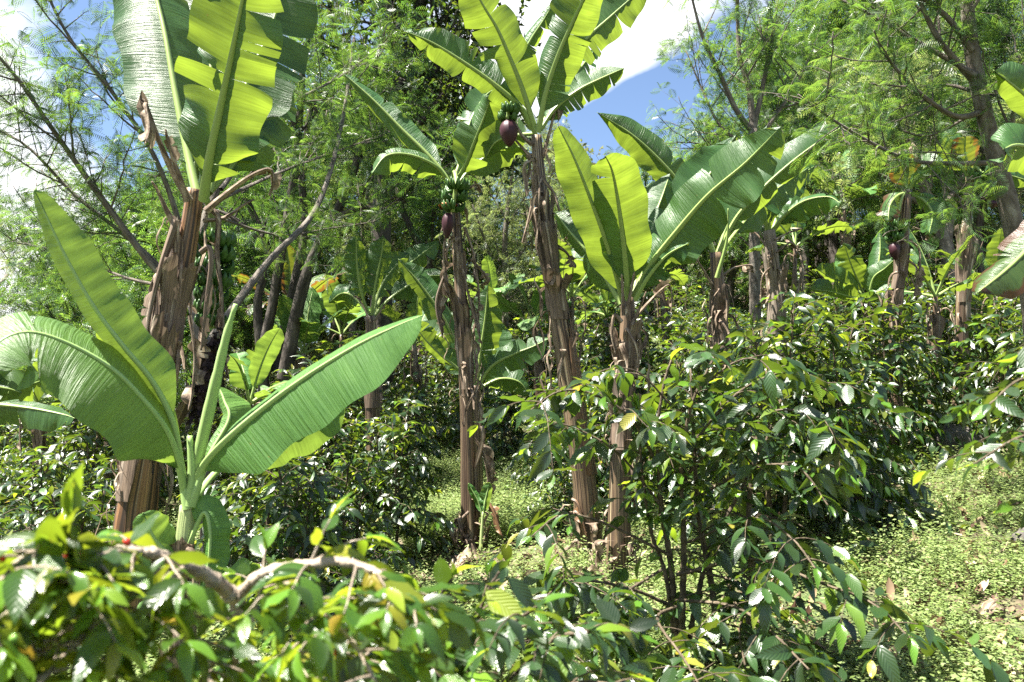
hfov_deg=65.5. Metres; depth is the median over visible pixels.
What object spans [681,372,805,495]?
coffee shrub
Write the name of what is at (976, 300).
coffee shrub
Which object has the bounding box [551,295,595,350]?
coffee shrub
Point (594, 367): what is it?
coffee shrub
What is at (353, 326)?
grey green tree
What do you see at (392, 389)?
coffee shrub
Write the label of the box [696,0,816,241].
shade tree
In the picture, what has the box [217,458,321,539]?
coffee shrub
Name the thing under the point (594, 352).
coffee shrub
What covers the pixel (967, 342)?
coffee shrub
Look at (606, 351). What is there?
coffee shrub
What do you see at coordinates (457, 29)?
broadleaf tree
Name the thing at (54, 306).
shade tree
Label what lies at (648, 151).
banana plant
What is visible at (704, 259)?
shade tree
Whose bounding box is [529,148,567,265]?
olive tree
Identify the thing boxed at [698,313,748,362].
coffee shrub
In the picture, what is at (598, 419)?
coffee shrub
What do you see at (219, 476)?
coffee shrub
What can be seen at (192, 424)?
coffee shrub
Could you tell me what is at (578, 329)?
coffee shrub
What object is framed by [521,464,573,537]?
coffee shrub
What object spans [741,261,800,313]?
coffee shrub
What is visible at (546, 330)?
coffee shrub
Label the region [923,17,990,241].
broadleaf tree
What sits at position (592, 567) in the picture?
fallen banana leaf
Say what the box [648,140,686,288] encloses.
olive tree
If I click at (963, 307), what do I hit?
banana plant
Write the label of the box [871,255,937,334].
coffee shrub
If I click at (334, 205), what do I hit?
olive tree
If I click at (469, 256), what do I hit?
broadleaf tree
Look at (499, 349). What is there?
banana plant
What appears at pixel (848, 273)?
banana plant
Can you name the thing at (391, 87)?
shade tree
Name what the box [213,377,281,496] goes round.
coffee shrub
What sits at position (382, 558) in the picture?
coffee shrub
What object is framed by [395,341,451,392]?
coffee shrub
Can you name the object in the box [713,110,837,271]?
shade tree
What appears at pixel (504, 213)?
grey green tree
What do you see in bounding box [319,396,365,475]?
coffee shrub
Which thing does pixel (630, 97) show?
sky
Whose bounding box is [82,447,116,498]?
coffee shrub
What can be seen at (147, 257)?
shade tree
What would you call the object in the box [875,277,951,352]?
coffee shrub
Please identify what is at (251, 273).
shade tree
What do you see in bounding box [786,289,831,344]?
coffee shrub
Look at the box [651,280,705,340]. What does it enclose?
coffee shrub
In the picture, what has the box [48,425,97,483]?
coffee shrub
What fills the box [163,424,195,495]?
coffee shrub
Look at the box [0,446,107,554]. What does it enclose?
coffee shrub
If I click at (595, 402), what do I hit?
coffee shrub
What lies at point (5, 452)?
coffee shrub
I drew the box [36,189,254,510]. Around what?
shade tree
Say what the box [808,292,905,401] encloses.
coffee shrub
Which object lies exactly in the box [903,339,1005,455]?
coffee shrub
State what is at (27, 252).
umbrella tree
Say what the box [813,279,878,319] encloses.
coffee shrub
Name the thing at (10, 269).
umbrella tree
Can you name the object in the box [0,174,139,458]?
shade tree
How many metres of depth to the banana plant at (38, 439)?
12.90 m
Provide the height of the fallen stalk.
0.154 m
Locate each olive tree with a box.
[304,72,396,339]
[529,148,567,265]
[553,139,611,330]
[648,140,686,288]
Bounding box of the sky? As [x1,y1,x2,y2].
[0,0,1023,387]
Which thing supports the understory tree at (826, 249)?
on the ground
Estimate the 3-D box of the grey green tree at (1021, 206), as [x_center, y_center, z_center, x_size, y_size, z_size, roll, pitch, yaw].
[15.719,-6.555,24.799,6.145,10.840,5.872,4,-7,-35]
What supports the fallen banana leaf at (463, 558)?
on the ground
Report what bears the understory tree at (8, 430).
on the ground
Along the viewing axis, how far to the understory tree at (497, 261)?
26.62 m
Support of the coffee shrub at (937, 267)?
on the ground
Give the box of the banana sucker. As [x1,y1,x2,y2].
[468,482,492,553]
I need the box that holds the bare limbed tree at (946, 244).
[784,14,1023,297]
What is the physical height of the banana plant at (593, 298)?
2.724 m
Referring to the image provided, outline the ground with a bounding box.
[1,227,1023,681]
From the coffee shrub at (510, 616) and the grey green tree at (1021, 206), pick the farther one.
the grey green tree at (1021, 206)
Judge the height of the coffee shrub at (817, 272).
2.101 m
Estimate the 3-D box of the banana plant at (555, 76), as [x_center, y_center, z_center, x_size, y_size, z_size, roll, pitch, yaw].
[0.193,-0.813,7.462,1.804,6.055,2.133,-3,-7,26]
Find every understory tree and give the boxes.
[0,366,27,450]
[0,366,62,457]
[0,428,16,459]
[41,306,176,433]
[177,345,254,402]
[180,347,245,394]
[225,294,301,394]
[298,242,394,365]
[317,220,441,381]
[400,230,473,312]
[447,170,534,333]
[490,210,588,328]
[499,226,534,311]
[550,177,615,313]
[598,129,697,316]
[643,236,739,316]
[664,147,781,319]
[760,215,823,287]
[782,181,868,296]
[810,134,974,292]
[811,193,867,265]
[913,175,999,271]
[955,195,1023,233]
[963,194,1023,247]
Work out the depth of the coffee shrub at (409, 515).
7.95 m
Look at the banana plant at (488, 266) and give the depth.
18.82 m
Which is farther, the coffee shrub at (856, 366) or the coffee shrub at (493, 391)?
the coffee shrub at (493, 391)
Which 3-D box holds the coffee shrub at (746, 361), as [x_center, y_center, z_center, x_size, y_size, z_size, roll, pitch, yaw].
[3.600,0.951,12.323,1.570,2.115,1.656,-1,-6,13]
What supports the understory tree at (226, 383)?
on the ground
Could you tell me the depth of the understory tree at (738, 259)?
24.05 m
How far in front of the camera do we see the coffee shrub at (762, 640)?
4.17 m
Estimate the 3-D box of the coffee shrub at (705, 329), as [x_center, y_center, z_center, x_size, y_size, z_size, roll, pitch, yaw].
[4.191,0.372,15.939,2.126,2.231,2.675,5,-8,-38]
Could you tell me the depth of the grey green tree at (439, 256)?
27.33 m
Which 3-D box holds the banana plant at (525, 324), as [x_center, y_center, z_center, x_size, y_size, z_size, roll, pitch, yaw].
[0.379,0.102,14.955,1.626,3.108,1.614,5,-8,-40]
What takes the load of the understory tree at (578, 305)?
on the ground
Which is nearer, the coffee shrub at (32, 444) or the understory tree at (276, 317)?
the coffee shrub at (32, 444)
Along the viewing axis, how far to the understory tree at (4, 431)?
24.32 m
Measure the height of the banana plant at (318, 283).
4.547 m
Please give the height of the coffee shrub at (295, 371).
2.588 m
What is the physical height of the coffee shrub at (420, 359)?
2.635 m
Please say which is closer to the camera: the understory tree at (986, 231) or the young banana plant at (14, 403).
the young banana plant at (14, 403)
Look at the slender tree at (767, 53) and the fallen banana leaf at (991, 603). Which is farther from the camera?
the slender tree at (767, 53)
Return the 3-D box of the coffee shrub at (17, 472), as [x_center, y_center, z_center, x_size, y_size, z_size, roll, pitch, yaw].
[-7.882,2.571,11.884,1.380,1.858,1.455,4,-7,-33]
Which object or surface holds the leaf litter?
on the ground
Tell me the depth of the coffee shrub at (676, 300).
24.67 m
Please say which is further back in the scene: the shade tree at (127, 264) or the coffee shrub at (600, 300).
the coffee shrub at (600, 300)
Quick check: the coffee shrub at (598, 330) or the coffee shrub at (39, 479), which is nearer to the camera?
the coffee shrub at (39, 479)
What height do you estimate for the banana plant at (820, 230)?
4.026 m
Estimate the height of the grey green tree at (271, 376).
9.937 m
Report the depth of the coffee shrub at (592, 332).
17.96 m
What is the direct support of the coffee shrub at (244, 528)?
on the ground
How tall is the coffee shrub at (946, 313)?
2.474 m
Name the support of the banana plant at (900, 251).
on the ground
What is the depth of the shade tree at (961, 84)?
26.32 m
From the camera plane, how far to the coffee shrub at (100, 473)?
8.51 m
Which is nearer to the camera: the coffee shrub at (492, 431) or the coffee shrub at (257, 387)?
the coffee shrub at (492, 431)
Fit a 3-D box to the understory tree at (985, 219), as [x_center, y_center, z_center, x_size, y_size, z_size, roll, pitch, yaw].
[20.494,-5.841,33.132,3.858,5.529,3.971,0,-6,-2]
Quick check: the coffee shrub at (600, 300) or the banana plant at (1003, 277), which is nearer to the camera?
the banana plant at (1003, 277)
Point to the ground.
(1013, 601)
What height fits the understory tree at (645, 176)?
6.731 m
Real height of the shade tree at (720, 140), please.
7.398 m
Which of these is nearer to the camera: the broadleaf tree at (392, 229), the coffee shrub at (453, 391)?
the coffee shrub at (453, 391)
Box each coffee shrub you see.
[0,415,68,529]
[0,428,20,464]
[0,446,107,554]
[0,451,30,533]
[0,452,27,494]
[0,461,489,681]
[0,493,81,665]
[1,429,63,502]
[2,427,84,497]
[2,456,56,500]
[7,481,116,673]
[13,395,117,534]
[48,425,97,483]
[60,429,117,512]
[75,446,117,561]
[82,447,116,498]
[113,464,179,519]
[161,413,332,627]
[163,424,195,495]
[166,406,232,485]
[174,390,254,495]
[182,408,220,462]
[212,430,241,496]
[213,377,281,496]
[216,463,361,646]
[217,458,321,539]
[227,455,331,562]
[241,375,280,404]
[256,355,362,519]
[256,554,659,681]
[258,412,397,564]
[275,451,420,627]
[286,538,418,637]
[316,335,402,436]
[316,400,364,451]
[317,335,361,412]
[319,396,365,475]
[326,377,449,518]
[340,392,458,578]
[350,367,455,465]
[357,426,440,512]
[394,343,458,420]
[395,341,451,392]
[400,344,454,401]
[409,378,458,453]
[412,352,458,421]
[427,364,500,422]
[429,365,521,463]
[459,385,534,481]
[466,343,1008,681]
[488,312,556,405]
[489,328,556,394]
[491,322,556,425]
[505,414,571,507]
[506,372,607,491]
[508,319,522,339]
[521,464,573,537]
[525,308,588,374]
[532,352,609,442]
[535,345,612,417]
[543,380,633,520]
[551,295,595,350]
[565,391,608,465]
[575,292,659,367]
[578,306,652,373]
[582,298,685,400]
[585,312,662,390]
[591,367,700,521]
[600,305,655,357]
[631,332,774,537]
[640,307,709,422]
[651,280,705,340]
[654,277,704,329]
[655,308,706,356]
[667,284,899,566]
[674,290,710,365]
[679,303,766,366]
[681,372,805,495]
[684,307,764,435]
[692,267,740,305]
[694,334,756,435]
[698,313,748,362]
[725,258,764,308]
[740,306,976,558]
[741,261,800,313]
[743,314,889,497]
[745,313,810,358]
[761,261,815,328]
[761,275,815,340]
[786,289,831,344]
[786,299,850,375]
[789,366,914,527]
[797,233,826,290]
[799,288,860,337]
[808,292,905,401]
[812,258,828,300]
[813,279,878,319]
[820,347,882,433]
[822,287,966,483]
[861,277,928,356]
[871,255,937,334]
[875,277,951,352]
[887,249,954,333]
[903,279,997,399]
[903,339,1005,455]
[910,263,986,333]
[913,293,1005,373]
[913,334,1023,529]
[918,313,997,378]
[928,297,1023,443]
[949,294,1023,461]
[952,296,1020,353]
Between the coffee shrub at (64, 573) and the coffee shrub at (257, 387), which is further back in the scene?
the coffee shrub at (257, 387)
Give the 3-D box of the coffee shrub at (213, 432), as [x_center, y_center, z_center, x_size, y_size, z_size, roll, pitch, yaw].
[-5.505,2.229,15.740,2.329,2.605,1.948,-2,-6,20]
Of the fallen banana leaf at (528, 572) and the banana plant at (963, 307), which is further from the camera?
the banana plant at (963, 307)
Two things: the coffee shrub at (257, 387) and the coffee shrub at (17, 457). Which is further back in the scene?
the coffee shrub at (257, 387)
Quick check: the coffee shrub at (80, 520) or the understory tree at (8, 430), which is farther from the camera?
the understory tree at (8, 430)
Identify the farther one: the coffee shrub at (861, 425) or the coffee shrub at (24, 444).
the coffee shrub at (24, 444)
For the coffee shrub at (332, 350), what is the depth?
20.58 m
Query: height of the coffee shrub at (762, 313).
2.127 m
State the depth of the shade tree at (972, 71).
7.29 m
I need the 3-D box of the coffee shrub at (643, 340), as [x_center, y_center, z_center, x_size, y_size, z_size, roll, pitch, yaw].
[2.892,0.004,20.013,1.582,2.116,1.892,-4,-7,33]
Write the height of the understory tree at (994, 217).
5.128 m
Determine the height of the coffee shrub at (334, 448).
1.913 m
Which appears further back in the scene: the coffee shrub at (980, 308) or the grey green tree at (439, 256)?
the grey green tree at (439, 256)
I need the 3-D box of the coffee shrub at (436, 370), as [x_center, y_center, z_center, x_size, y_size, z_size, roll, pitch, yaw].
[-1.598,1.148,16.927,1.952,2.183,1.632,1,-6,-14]
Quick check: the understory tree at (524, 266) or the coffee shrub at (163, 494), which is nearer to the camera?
the coffee shrub at (163, 494)
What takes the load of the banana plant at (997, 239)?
on the ground
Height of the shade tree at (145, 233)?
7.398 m
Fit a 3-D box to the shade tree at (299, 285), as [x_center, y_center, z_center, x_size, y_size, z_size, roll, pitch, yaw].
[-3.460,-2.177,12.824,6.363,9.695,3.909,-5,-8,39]
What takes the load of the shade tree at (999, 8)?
on the ground
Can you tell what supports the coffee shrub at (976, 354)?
on the ground
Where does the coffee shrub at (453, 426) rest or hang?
on the ground
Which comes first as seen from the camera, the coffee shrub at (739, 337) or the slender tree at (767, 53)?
the coffee shrub at (739, 337)
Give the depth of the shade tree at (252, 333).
24.02 m
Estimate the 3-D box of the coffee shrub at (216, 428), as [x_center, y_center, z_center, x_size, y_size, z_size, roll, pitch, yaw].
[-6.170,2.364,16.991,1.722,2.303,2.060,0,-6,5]
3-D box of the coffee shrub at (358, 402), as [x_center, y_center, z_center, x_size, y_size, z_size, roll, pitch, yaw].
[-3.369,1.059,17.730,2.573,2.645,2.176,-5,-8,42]
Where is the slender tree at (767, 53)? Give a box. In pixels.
[604,0,879,347]
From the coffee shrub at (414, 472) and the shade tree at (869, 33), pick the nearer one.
the coffee shrub at (414, 472)
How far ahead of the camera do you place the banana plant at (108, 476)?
11.93 m
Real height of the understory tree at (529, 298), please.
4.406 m
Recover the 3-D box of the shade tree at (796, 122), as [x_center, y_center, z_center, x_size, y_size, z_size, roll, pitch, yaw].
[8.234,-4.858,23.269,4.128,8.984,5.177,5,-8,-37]
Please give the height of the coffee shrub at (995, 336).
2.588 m
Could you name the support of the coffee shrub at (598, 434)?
on the ground
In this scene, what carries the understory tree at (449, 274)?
on the ground
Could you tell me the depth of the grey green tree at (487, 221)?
19.88 m
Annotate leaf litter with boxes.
[67,371,1023,681]
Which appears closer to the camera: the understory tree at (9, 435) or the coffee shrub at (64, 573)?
the coffee shrub at (64, 573)
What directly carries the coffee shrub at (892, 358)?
on the ground
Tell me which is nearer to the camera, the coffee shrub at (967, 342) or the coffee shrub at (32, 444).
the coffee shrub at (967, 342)
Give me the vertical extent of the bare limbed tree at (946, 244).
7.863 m
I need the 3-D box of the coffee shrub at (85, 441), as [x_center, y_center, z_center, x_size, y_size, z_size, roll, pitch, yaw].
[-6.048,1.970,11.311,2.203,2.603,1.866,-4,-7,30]
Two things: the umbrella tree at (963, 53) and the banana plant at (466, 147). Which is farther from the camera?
the umbrella tree at (963, 53)
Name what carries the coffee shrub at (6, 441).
on the ground
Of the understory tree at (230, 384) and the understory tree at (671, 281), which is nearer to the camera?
the understory tree at (671, 281)
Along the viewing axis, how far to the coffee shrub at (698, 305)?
18.01 m
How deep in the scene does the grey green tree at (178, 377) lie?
24.69 m
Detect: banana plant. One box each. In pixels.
[0,189,422,668]
[0,316,73,431]
[16,340,84,514]
[31,324,113,530]
[95,0,317,666]
[224,328,293,535]
[231,245,346,375]
[246,288,356,368]
[273,275,369,354]
[329,235,449,495]
[344,74,526,551]
[368,291,428,453]
[398,258,547,491]
[404,0,646,563]
[448,255,524,383]
[480,273,580,407]
[504,238,606,350]
[553,126,784,577]
[567,283,653,365]
[597,112,855,484]
[653,268,687,377]
[745,188,858,353]
[751,164,840,403]
[802,148,899,340]
[811,233,893,383]
[848,230,980,430]
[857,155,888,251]
[876,142,944,455]
[931,229,1008,331]
[932,129,1023,405]
[972,61,1023,298]
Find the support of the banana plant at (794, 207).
on the ground
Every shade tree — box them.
[0,0,441,552]
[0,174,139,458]
[0,246,146,488]
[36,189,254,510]
[63,147,275,459]
[67,176,233,339]
[98,0,483,401]
[113,160,288,487]
[179,116,336,416]
[228,170,328,398]
[239,53,368,354]
[316,1,482,379]
[322,6,494,301]
[662,235,737,320]
[669,107,762,279]
[688,0,919,305]
[691,116,746,268]
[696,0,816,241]
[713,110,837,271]
[721,0,872,311]
[742,0,1023,342]
[759,0,984,276]
[776,0,962,302]
[808,50,977,321]
[863,0,1023,256]
[910,0,1023,319]
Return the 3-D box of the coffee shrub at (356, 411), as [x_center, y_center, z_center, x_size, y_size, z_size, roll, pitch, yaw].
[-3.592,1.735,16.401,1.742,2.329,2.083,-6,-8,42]
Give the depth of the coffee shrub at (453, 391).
16.04 m
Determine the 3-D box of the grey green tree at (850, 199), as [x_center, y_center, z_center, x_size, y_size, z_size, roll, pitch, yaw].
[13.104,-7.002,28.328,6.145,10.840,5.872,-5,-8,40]
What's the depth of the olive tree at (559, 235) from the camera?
26.03 m
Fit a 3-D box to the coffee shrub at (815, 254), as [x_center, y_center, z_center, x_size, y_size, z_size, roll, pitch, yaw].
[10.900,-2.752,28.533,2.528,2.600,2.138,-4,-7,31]
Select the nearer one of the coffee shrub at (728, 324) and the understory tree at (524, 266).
the coffee shrub at (728, 324)
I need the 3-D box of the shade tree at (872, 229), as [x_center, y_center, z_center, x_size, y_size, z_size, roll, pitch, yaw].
[9.681,-3.609,20.487,4.148,7.175,4.117,-1,-6,8]
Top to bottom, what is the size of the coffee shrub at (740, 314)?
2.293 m
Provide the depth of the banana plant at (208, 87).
5.30 m
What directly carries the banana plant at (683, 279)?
on the ground
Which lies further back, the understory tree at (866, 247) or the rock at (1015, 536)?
the understory tree at (866, 247)
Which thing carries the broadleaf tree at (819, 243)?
on the ground
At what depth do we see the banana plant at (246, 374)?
10.48 m
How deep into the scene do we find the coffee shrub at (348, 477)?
6.72 m
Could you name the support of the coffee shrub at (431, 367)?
on the ground
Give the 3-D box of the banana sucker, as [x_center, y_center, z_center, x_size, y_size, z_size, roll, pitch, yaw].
[-0.322,1.810,8.009,0.253,0.773,0.104,0,-6,0]
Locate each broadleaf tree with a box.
[284,0,541,436]
[342,113,441,302]
[435,170,536,317]
[786,14,841,278]
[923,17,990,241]
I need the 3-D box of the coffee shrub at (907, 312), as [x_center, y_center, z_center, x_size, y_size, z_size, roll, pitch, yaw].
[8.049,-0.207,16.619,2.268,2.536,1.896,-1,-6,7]
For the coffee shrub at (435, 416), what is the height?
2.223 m
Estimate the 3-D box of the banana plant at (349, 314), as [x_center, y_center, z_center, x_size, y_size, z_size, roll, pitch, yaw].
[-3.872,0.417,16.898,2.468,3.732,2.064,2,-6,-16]
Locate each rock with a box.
[915,424,983,460]
[1008,528,1023,550]
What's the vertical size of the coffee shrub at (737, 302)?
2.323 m
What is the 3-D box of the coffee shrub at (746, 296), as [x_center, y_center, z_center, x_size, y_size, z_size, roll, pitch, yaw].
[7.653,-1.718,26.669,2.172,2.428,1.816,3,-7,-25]
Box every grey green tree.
[126,248,192,405]
[228,212,344,382]
[276,131,437,407]
[369,65,534,311]
[433,108,574,339]
[463,115,591,325]
[468,172,523,304]
[787,6,947,255]
[933,0,1023,269]
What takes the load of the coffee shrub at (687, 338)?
on the ground
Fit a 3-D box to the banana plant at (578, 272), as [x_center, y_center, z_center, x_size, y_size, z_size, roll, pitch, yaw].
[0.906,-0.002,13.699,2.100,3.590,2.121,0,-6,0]
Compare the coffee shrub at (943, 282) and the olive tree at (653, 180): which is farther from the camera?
the olive tree at (653, 180)
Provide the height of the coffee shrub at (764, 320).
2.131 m
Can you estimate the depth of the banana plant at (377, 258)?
11.45 m
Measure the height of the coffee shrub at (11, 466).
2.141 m
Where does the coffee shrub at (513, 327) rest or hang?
on the ground
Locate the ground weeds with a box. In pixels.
[5,298,1023,681]
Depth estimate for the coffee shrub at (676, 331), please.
14.71 m
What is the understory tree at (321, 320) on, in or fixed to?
on the ground
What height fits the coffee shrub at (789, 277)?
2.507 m
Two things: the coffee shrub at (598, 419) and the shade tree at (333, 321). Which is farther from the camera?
the shade tree at (333, 321)
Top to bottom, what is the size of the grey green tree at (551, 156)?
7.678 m
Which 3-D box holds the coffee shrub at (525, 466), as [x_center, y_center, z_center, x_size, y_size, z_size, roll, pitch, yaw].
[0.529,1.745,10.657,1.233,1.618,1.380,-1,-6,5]
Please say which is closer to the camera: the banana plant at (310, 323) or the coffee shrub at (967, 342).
the coffee shrub at (967, 342)
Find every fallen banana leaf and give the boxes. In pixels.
[399,543,486,580]
[477,569,536,588]
[556,564,650,587]
[949,592,1005,621]
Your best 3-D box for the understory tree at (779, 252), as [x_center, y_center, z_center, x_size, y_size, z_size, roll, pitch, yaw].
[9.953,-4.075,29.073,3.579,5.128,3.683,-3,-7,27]
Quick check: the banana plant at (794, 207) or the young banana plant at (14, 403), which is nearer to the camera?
the young banana plant at (14, 403)
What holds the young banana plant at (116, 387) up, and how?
on the ground
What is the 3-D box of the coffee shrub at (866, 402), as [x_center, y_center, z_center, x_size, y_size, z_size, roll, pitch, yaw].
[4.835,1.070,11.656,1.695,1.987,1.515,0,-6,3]
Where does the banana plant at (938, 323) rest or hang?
on the ground
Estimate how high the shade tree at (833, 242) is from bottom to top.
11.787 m
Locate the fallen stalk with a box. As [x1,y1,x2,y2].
[435,549,501,563]
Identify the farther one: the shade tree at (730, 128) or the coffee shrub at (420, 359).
the shade tree at (730, 128)
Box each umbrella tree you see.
[0,194,88,404]
[0,215,187,342]
[0,217,70,317]
[847,1,1023,187]
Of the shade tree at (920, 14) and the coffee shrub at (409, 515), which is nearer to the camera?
the coffee shrub at (409, 515)
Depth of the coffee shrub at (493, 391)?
18.07 m
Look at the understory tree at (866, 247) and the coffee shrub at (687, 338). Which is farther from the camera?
the understory tree at (866, 247)
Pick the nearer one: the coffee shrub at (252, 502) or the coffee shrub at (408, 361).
the coffee shrub at (252, 502)
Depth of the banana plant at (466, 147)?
8.32 m
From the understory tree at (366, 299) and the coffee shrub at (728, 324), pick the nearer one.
the coffee shrub at (728, 324)
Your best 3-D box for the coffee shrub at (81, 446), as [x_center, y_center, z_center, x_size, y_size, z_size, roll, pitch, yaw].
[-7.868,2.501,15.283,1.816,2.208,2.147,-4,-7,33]
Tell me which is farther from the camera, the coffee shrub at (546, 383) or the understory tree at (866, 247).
the understory tree at (866, 247)
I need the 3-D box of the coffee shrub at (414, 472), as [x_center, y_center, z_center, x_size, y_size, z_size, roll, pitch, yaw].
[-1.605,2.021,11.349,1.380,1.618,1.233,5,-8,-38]
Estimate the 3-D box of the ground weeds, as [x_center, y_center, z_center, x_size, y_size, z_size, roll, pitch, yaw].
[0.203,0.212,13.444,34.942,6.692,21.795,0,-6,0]
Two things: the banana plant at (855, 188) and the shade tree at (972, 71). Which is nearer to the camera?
the shade tree at (972, 71)
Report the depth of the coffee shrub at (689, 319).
19.43 m
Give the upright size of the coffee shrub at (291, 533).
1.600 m
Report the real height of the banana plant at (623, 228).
4.273 m
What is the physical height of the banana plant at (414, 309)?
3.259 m
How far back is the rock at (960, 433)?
10.15 m
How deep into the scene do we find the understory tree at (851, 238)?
32.08 m
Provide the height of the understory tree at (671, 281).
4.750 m
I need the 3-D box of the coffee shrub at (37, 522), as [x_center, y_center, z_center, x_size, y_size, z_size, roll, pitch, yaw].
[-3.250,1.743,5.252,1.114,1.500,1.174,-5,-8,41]
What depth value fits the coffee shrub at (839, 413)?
7.37 m
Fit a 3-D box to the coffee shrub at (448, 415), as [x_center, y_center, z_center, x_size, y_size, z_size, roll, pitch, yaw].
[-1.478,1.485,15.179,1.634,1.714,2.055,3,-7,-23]
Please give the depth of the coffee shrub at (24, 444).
13.34 m
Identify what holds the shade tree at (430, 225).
on the ground
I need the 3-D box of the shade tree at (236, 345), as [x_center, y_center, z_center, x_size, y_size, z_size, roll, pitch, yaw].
[-9.299,-1.099,22.273,5.334,9.224,5.293,0,-6,4]
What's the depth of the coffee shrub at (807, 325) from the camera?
14.33 m
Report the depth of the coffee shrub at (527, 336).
16.75 m
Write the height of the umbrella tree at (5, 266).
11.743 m
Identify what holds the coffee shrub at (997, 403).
on the ground
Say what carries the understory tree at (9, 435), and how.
on the ground
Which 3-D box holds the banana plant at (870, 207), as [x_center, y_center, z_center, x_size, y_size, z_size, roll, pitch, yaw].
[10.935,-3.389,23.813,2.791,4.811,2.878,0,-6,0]
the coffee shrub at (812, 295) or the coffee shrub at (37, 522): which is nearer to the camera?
the coffee shrub at (37, 522)
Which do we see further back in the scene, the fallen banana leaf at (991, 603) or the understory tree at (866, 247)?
the understory tree at (866, 247)
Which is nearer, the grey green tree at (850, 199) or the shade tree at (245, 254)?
the shade tree at (245, 254)
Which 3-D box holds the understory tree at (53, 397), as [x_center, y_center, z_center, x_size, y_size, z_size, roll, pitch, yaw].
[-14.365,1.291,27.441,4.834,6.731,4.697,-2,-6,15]

